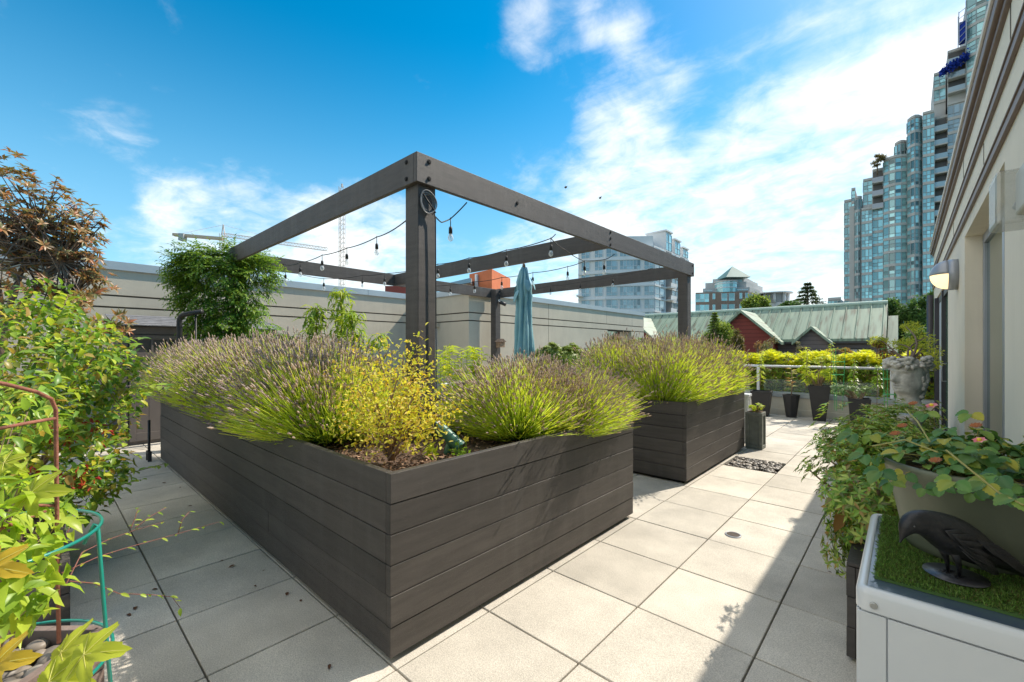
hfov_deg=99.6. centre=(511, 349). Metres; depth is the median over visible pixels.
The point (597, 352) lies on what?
lavender plant
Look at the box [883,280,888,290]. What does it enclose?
window
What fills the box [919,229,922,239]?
window
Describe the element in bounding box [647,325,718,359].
lavender plant
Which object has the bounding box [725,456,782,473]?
river pebbles
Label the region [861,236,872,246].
window
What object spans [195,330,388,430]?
lavender plant
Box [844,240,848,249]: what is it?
window
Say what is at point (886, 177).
window
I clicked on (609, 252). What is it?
window
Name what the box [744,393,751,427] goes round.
white lantern
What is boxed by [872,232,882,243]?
window
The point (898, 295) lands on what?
window
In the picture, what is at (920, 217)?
window
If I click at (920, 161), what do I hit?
window
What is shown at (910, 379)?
bust planter
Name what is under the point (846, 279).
window
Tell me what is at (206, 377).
lavender plant
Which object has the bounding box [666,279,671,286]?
window
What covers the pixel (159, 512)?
vine tendril
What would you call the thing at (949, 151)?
window
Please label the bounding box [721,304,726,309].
window
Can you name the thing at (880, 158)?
roof terrace tree
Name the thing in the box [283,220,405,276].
string light
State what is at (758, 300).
park tree
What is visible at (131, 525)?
vine tendril
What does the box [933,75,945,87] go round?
window
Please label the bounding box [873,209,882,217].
window
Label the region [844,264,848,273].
window
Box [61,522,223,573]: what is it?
vine tendril
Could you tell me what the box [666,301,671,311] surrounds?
window
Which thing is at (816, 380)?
potted shrub
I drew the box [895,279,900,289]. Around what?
window
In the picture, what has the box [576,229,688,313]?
white apartment tower
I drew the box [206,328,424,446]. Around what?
lavender plant
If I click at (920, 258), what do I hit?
window
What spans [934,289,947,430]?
window frame
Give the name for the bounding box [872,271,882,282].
window
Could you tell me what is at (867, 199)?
window
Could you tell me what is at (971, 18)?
window
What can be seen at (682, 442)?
raised planter
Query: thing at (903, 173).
window
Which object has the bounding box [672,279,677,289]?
window
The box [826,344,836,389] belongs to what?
tall stem plant
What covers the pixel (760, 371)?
tall stem plant
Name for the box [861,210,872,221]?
window
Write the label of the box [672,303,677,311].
window
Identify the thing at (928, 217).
window
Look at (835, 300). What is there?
apartment block
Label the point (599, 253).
window
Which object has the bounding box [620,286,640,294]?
window
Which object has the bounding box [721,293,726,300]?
window
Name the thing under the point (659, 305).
window
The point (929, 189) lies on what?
window
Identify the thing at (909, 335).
street tree
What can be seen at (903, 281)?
window
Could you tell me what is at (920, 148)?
window
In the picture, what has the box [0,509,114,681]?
tomato cage
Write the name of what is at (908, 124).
window
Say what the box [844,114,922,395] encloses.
apartment tower
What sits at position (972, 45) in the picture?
window
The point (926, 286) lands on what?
window
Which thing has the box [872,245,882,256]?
window
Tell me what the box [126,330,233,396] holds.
lavender plant
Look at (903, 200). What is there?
window
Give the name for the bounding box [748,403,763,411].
potted seedling
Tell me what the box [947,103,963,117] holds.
window
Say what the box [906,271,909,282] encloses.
window
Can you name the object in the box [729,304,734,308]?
window
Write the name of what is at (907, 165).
window
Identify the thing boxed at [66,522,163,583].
vine tendril
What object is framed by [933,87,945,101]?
window
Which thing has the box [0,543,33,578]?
grape leaf
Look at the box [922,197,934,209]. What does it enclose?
window
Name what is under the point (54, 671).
grape leaf
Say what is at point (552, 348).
viburnum shrub
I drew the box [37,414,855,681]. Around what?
paving
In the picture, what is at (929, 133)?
window
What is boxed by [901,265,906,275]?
window
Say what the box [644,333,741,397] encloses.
lavender plant
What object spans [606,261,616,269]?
window
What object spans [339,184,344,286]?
crane mast
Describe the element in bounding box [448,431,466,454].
pansy
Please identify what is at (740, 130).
sky
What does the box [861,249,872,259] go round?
window
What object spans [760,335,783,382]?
airy tree
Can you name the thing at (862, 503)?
azalea
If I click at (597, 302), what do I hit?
window
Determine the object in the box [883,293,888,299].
window
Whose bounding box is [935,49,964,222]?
windows
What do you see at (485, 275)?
orange building
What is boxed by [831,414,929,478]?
azalea
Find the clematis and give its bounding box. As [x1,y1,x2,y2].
[0,388,89,649]
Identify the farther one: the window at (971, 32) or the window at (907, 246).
the window at (907, 246)
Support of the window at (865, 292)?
in the apartment tower at (883, 238)
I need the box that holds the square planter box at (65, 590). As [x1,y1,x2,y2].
[2,507,69,625]
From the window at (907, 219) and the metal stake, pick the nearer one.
the metal stake
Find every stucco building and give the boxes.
[0,249,405,442]
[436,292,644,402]
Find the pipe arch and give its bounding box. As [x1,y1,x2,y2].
[176,309,203,351]
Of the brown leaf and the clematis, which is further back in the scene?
the brown leaf
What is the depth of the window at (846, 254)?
98.76 m
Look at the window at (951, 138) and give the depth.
85.12 m
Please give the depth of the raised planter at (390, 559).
2.62 m
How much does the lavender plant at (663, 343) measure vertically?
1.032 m
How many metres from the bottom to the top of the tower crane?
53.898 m
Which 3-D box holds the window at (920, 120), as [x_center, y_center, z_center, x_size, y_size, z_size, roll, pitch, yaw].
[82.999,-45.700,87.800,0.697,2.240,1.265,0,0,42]
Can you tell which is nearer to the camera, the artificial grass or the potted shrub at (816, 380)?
the artificial grass
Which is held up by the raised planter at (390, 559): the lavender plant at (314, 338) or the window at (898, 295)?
the lavender plant at (314, 338)
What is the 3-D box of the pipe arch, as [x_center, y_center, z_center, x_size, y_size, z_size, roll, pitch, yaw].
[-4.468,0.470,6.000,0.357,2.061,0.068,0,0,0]
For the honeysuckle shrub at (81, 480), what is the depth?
3.21 m
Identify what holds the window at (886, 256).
in the apartment tower at (883, 238)
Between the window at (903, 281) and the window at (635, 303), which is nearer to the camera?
the window at (903, 281)
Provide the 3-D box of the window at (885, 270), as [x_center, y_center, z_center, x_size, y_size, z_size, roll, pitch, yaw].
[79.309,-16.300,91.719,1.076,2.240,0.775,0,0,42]
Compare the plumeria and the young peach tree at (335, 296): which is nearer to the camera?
the young peach tree at (335, 296)
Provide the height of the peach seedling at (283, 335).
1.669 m
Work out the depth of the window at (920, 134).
87.82 m
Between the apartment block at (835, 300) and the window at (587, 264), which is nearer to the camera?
the apartment block at (835, 300)
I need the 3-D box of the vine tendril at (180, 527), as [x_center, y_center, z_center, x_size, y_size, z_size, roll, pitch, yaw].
[-1.611,0.848,2.124,0.041,0.088,0.093,0,0,9]
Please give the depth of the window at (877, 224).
93.37 m
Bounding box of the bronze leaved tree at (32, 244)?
[0,146,137,364]
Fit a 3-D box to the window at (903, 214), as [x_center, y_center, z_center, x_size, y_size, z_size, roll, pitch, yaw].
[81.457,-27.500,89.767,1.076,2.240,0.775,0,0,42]
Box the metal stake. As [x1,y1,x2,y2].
[146,420,151,461]
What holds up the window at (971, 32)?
in the apartment tower at (941, 118)
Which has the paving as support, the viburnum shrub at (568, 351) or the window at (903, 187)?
the viburnum shrub at (568, 351)
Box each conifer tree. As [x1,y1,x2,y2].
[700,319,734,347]
[705,312,725,347]
[729,328,745,350]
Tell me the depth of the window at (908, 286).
89.14 m
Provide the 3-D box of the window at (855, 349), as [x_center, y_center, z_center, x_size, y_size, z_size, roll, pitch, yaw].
[15.189,0.620,18.971,0.850,1.360,0.110,0,0,42]
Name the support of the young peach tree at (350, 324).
on the paving
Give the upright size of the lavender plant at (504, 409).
0.762 m
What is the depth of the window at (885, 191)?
91.71 m
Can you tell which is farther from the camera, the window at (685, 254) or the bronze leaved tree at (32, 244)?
the window at (685, 254)
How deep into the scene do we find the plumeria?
9.56 m
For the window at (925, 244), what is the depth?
86.95 m
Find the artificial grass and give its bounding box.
[870,513,1023,618]
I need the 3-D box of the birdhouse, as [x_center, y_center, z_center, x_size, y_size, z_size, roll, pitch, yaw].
[-0.293,-0.161,10.934,0.220,0.218,0.220,0,0,42]
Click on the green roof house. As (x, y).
(855, 326)
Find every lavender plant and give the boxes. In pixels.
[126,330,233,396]
[140,327,293,411]
[143,333,251,401]
[153,331,267,404]
[175,327,327,419]
[177,349,242,422]
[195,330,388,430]
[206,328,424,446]
[210,343,338,438]
[257,323,359,358]
[434,348,604,440]
[490,346,577,403]
[523,363,643,437]
[526,357,653,431]
[567,328,655,389]
[603,332,727,403]
[604,331,658,351]
[610,332,672,368]
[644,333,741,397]
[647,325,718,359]
[679,330,758,394]
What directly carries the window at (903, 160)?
in the apartment tower at (883, 238)
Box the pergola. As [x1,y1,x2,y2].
[226,151,693,425]
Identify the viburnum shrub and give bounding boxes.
[535,342,561,364]
[555,342,584,371]
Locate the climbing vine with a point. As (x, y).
(186, 280)
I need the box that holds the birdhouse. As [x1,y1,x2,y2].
[495,339,505,346]
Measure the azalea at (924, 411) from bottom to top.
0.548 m
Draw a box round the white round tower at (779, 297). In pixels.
[760,291,792,306]
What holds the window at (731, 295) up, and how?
in the brick apartment block at (731, 287)
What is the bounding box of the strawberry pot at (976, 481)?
[837,401,1023,574]
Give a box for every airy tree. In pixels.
[753,340,762,353]
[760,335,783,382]
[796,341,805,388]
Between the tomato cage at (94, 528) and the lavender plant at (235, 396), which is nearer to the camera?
the tomato cage at (94, 528)
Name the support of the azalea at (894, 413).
in the wooden trough
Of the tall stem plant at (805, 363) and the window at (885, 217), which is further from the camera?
the window at (885, 217)
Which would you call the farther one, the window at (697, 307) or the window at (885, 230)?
the window at (697, 307)
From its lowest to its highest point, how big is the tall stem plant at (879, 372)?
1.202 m
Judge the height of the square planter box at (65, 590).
0.356 m
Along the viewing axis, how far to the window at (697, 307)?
122.61 m
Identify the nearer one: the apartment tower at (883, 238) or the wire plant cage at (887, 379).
the wire plant cage at (887, 379)
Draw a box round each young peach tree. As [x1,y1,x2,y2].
[293,303,332,347]
[321,288,355,345]
[334,310,368,350]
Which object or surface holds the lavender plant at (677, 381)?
in the raised planter at (682, 442)
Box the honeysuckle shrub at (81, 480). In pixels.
[0,278,174,530]
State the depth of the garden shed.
6.89 m
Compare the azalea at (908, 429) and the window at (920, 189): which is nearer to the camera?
the azalea at (908, 429)
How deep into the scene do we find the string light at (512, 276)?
7.63 m
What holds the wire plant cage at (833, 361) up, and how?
on the paving
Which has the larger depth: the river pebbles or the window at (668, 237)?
the window at (668, 237)
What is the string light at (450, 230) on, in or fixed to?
hanging from the pergola
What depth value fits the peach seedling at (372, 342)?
4.70 m
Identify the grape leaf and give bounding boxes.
[0,450,28,480]
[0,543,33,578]
[0,630,42,681]
[10,470,74,517]
[37,655,96,681]
[44,618,97,670]
[61,621,132,681]
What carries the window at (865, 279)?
in the apartment tower at (883, 238)
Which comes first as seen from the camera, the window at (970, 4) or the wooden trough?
the wooden trough
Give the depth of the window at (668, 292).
105.91 m
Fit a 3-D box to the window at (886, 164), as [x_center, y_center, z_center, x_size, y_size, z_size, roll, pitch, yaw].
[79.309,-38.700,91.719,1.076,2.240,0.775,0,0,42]
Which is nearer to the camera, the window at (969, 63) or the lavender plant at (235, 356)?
the lavender plant at (235, 356)
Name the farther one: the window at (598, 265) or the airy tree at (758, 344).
the window at (598, 265)
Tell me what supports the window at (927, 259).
in the apartment tower at (941, 118)
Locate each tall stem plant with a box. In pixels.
[756,350,766,384]
[800,347,811,388]
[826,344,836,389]
[845,359,859,391]
[871,365,882,411]
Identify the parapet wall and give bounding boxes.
[744,389,933,424]
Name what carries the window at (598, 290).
in the white apartment tower at (655, 297)
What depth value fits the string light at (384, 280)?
6.36 m
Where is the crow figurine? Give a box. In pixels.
[898,510,1023,587]
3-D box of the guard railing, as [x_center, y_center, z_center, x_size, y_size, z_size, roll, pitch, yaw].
[5.282,0.684,11.011,7.800,0.631,0.052,0,0,42]
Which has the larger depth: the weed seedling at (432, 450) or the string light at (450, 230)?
the string light at (450, 230)
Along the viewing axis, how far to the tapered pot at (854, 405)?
8.26 m
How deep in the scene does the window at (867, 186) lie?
94.96 m
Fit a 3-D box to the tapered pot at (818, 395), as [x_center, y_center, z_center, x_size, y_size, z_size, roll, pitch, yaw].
[6.490,1.130,9.129,0.388,0.740,0.388,0,0,37]
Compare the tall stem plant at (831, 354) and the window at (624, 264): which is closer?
the tall stem plant at (831, 354)
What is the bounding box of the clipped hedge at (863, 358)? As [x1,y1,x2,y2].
[724,348,933,399]
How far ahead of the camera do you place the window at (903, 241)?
89.79 m
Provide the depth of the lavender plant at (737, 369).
6.11 m
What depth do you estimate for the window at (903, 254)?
89.79 m
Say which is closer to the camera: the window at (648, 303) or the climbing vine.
the climbing vine
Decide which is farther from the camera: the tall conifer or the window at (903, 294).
the window at (903, 294)
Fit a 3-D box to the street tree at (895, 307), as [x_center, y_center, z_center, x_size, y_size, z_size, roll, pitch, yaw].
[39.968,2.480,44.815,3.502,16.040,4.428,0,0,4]
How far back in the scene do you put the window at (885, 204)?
91.65 m
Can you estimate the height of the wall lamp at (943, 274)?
0.340 m
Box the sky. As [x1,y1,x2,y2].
[0,0,965,310]
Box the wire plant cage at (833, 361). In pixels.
[831,348,845,410]
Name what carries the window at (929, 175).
in the apartment tower at (941, 118)
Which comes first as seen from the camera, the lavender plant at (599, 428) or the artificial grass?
the artificial grass
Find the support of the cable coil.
hanging from the pergola
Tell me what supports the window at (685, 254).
in the white apartment tower at (655, 297)
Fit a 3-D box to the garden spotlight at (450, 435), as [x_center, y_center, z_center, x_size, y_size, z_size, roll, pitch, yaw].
[-0.449,0.593,2.863,0.302,0.301,0.094,0,0,18]
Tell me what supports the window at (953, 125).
in the apartment tower at (941, 118)
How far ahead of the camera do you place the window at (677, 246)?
109.99 m
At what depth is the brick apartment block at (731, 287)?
122.20 m
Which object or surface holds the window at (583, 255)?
in the white apartment tower at (655, 297)
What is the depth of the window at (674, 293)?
109.14 m
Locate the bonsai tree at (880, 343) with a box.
[866,320,944,369]
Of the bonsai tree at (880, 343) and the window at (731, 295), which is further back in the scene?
the window at (731, 295)
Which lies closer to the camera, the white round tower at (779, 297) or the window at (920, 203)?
the window at (920, 203)
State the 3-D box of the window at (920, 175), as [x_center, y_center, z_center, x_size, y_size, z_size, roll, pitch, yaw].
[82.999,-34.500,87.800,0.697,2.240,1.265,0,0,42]
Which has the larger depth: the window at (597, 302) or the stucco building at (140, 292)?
the window at (597, 302)
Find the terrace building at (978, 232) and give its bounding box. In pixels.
[927,0,1023,455]
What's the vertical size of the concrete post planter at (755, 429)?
0.556 m
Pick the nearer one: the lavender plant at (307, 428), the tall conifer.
the lavender plant at (307, 428)
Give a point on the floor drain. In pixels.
(732, 534)
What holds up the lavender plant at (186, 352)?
in the raised planter at (390, 559)
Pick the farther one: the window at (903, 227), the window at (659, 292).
the window at (659, 292)
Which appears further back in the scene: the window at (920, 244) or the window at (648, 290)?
the window at (648, 290)
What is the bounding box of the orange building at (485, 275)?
[385,269,509,293]
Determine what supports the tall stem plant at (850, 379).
on the paving
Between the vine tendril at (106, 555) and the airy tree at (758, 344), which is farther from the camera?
the airy tree at (758, 344)
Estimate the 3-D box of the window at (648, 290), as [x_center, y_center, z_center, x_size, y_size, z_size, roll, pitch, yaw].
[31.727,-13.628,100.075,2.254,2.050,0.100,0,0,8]
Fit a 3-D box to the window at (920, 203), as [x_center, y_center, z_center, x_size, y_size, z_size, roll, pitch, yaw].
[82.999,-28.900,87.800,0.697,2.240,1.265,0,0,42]
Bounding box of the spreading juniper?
[830,384,874,398]
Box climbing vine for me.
[154,232,292,348]
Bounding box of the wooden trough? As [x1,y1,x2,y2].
[846,428,944,658]
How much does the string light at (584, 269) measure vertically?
0.223 m
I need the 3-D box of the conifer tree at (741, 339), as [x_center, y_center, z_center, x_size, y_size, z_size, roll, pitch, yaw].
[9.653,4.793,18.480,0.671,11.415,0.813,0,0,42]
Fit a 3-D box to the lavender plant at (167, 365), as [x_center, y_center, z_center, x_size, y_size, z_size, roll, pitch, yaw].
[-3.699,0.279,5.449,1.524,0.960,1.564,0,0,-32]
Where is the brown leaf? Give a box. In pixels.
[833,510,845,531]
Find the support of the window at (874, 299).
in the apartment tower at (883, 238)
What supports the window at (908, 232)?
in the apartment tower at (883, 238)
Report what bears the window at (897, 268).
in the apartment tower at (883, 238)
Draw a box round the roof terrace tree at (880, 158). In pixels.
[870,154,886,174]
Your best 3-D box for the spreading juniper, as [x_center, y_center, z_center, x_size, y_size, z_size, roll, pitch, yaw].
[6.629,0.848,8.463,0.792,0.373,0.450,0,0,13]
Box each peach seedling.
[277,333,303,342]
[366,332,391,354]
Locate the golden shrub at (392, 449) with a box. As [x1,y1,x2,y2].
[316,322,484,462]
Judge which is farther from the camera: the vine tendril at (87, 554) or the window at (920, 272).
the window at (920, 272)
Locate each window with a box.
[581,252,589,258]
[581,262,589,270]
[581,288,589,296]
[595,250,602,256]
[595,261,602,269]
[595,287,602,295]
[595,300,602,306]
[606,249,616,256]
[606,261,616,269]
[606,287,616,295]
[606,300,616,308]
[620,260,640,268]
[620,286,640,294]
[620,299,640,307]
[644,261,653,268]
[644,286,653,294]
[644,299,653,307]
[655,280,664,285]
[655,286,664,298]
[655,300,664,311]
[666,233,671,251]
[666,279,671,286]
[666,289,671,299]
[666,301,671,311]
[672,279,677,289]
[672,291,677,301]
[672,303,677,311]
[675,242,679,254]
[683,250,687,257]
[695,294,708,301]
[695,305,708,310]
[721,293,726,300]
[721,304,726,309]
[729,293,734,300]
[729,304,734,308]
[844,202,850,212]
[844,215,848,224]
[844,227,848,237]
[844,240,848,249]
[844,252,848,261]
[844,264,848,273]
[844,276,848,286]
[844,289,848,298]
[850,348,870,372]
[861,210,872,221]
[861,223,872,233]
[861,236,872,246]
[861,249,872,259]
[861,261,872,272]
[861,274,872,285]
[861,287,872,297]
[863,181,871,192]
[863,194,871,204]
[872,219,882,230]
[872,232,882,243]
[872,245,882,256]
[872,258,882,269]
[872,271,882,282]
[872,285,882,294]
[872,298,882,300]
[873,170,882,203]
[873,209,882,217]
[883,161,888,172]
[883,174,888,185]
[883,187,888,198]
[883,200,888,211]
[883,214,888,225]
[883,227,888,238]
[883,240,888,251]
[883,253,888,264]
[883,267,888,277]
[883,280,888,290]
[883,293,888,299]
[895,252,900,262]
[895,266,900,276]
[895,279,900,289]
[895,293,900,302]
[901,158,906,167]
[901,171,906,181]
[901,185,906,194]
[901,198,906,208]
[901,212,906,221]
[901,225,906,235]
[901,238,906,248]
[901,252,906,262]
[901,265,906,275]
[901,279,906,289]
[901,292,906,302]
[906,121,909,133]
[906,135,909,147]
[906,149,909,160]
[906,162,909,174]
[906,176,909,187]
[906,190,909,201]
[906,203,910,214]
[906,217,909,228]
[906,230,909,241]
[906,244,909,255]
[906,258,909,268]
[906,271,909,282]
[906,285,909,295]
[919,118,922,129]
[919,132,922,143]
[919,146,922,157]
[919,160,922,170]
[919,173,922,184]
[919,187,922,198]
[919,201,922,212]
[919,215,922,226]
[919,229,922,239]
[919,243,922,253]
[919,256,922,267]
[919,270,922,281]
[919,284,921,294]
[922,113,934,126]
[922,127,934,140]
[922,141,934,154]
[922,155,934,168]
[922,169,934,182]
[922,183,934,196]
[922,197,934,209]
[922,211,934,223]
[922,225,934,237]
[922,240,930,251]
[922,254,933,265]
[922,268,931,279]
[922,282,932,293]
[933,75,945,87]
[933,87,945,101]
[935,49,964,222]
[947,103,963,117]
[947,118,960,131]
[947,133,956,146]
[947,148,952,160]
[966,0,975,11]
[966,40,975,53]
[966,55,975,70]
[966,71,971,85]
[967,10,975,25]
[967,25,975,40]
[976,0,988,50]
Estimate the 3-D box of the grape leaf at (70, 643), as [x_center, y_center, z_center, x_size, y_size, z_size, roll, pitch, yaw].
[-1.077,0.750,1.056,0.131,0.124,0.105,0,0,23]
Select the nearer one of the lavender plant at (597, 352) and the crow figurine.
the crow figurine
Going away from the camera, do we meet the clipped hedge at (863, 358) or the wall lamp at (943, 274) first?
the wall lamp at (943, 274)
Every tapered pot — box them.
[750,390,772,416]
[782,394,799,417]
[808,384,830,421]
[848,397,870,426]
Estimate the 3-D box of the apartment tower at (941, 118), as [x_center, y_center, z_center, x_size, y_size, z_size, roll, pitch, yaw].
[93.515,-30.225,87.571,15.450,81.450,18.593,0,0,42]
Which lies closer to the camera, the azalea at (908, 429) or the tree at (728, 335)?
the azalea at (908, 429)
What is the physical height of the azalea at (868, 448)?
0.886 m
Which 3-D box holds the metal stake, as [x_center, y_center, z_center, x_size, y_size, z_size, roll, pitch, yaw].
[-4.892,1.225,5.827,0.160,0.550,0.040,0,0,42]
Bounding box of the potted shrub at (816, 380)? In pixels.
[797,356,832,385]
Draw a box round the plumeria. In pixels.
[785,368,796,394]
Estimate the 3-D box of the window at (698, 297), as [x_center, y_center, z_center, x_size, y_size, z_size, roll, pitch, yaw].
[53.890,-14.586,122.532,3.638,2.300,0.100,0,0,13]
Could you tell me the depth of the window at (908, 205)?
89.14 m
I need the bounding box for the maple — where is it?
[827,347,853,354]
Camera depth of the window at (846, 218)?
98.76 m
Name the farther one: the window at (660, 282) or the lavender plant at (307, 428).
the window at (660, 282)
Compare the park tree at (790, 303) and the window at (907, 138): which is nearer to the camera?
the park tree at (790, 303)
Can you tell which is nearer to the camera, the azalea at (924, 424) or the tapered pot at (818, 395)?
the azalea at (924, 424)
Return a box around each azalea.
[793,439,898,578]
[809,402,924,490]
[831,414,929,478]
[838,397,923,437]
[870,404,943,433]
[882,400,947,430]
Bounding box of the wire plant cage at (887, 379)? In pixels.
[881,348,898,414]
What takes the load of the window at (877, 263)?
in the apartment tower at (883, 238)
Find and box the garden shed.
[105,314,278,446]
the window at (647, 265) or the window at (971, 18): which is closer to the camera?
the window at (971, 18)
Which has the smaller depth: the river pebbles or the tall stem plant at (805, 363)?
the river pebbles
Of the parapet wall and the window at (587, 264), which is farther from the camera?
the window at (587, 264)
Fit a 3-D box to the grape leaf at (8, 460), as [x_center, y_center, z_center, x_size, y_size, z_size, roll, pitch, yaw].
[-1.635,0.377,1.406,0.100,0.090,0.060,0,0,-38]
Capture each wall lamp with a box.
[929,259,958,289]
[1012,163,1023,214]
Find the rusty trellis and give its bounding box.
[0,381,60,643]
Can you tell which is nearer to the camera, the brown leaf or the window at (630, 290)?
the brown leaf
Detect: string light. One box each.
[282,234,555,288]
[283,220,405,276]
[433,202,466,241]
[436,268,651,301]
[442,261,583,294]
[551,239,614,275]
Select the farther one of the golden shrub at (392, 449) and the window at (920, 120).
the window at (920, 120)
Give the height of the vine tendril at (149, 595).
0.366 m
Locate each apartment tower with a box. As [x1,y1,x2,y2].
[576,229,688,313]
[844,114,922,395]
[922,0,988,297]
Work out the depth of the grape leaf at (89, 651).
1.00 m
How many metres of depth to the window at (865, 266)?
94.26 m
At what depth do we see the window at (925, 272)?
87.02 m
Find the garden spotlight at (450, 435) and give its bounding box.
[426,416,465,456]
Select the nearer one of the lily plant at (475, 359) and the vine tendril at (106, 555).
the vine tendril at (106, 555)
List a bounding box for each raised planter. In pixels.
[160,397,632,658]
[629,388,744,482]
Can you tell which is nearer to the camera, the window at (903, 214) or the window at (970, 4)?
the window at (970, 4)
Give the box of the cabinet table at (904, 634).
[856,514,1023,681]
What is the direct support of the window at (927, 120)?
in the apartment tower at (941, 118)
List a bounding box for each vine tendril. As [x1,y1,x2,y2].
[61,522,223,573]
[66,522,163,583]
[69,581,181,616]
[129,507,140,527]
[135,507,165,527]
[178,511,193,532]
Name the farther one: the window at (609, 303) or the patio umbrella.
the window at (609, 303)
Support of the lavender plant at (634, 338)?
in the raised planter at (682, 442)
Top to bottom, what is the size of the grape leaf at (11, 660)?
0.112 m
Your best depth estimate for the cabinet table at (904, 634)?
1.27 m
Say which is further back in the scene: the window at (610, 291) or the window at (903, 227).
the window at (610, 291)
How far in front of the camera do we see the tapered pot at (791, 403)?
9.49 m
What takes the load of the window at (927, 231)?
in the apartment tower at (941, 118)
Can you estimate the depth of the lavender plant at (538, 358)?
3.76 m
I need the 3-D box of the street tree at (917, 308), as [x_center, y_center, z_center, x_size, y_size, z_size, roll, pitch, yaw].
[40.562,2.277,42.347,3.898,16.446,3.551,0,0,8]
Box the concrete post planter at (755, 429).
[745,410,765,449]
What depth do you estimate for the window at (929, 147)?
86.80 m
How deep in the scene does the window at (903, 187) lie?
89.79 m
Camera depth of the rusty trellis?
1.49 m
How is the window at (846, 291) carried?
in the apartment tower at (883, 238)
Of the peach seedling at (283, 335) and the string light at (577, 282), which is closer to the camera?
the peach seedling at (283, 335)
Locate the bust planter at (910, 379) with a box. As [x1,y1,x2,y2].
[882,355,935,438]
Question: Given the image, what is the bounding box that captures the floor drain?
[725,531,740,537]
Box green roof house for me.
[607,300,897,396]
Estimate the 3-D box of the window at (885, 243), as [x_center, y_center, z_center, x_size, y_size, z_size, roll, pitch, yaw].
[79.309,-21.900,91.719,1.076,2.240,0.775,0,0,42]
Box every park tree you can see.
[740,292,771,308]
[776,300,804,306]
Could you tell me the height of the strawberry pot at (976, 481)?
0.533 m
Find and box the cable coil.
[420,189,436,421]
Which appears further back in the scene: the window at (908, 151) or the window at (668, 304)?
the window at (668, 304)
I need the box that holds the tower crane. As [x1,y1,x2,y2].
[172,224,326,257]
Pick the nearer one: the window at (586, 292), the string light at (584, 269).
the string light at (584, 269)
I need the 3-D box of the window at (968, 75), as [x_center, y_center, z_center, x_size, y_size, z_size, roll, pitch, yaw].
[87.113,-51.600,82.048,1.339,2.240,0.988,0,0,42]
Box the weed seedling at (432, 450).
[423,442,439,459]
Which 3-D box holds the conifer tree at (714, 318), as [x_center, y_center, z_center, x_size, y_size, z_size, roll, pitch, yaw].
[9.016,4.421,19.213,0.980,12.159,1.146,0,0,10]
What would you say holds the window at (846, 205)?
in the apartment tower at (883, 238)
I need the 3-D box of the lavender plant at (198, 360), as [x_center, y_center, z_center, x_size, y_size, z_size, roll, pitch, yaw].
[-2.716,0.250,4.572,1.611,1.010,1.663,0,0,30]
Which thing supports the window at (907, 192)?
in the apartment tower at (883, 238)
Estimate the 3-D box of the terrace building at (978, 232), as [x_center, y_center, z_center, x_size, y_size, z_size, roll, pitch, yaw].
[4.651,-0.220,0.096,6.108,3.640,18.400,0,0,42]
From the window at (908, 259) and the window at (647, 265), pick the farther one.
the window at (647, 265)
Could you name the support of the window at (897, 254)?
in the apartment tower at (883, 238)
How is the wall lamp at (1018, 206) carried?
attached to the terrace building at (978, 232)
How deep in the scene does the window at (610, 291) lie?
101.23 m
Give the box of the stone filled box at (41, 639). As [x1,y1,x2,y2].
[2,625,103,681]
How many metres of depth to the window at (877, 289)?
93.37 m
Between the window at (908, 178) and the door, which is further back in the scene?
the window at (908, 178)
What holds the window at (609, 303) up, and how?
in the white apartment tower at (655, 297)
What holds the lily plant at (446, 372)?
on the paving
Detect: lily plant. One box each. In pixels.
[437,343,477,422]
[448,346,492,399]
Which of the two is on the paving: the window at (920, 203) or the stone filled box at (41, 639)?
the stone filled box at (41, 639)
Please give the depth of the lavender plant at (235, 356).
3.74 m
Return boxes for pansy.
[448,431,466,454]
[457,436,470,455]
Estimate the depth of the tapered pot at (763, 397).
9.69 m
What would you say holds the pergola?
on the paving
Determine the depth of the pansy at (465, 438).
2.55 m
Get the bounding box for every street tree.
[884,324,933,353]
[886,297,908,341]
[903,289,933,329]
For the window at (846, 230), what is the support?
in the apartment tower at (883, 238)
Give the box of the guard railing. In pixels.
[738,364,932,398]
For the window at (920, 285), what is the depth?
87.82 m
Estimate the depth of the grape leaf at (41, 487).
1.36 m
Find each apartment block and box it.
[695,266,762,310]
[828,297,843,303]
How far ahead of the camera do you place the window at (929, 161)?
86.80 m
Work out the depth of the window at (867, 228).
94.17 m
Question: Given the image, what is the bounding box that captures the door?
[129,335,192,441]
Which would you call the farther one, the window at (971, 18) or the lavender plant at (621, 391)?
the window at (971, 18)
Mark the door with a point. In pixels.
(153, 412)
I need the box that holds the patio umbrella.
[513,264,534,360]
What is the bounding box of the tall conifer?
[792,282,826,304]
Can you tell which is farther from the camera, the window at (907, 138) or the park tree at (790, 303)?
the window at (907, 138)

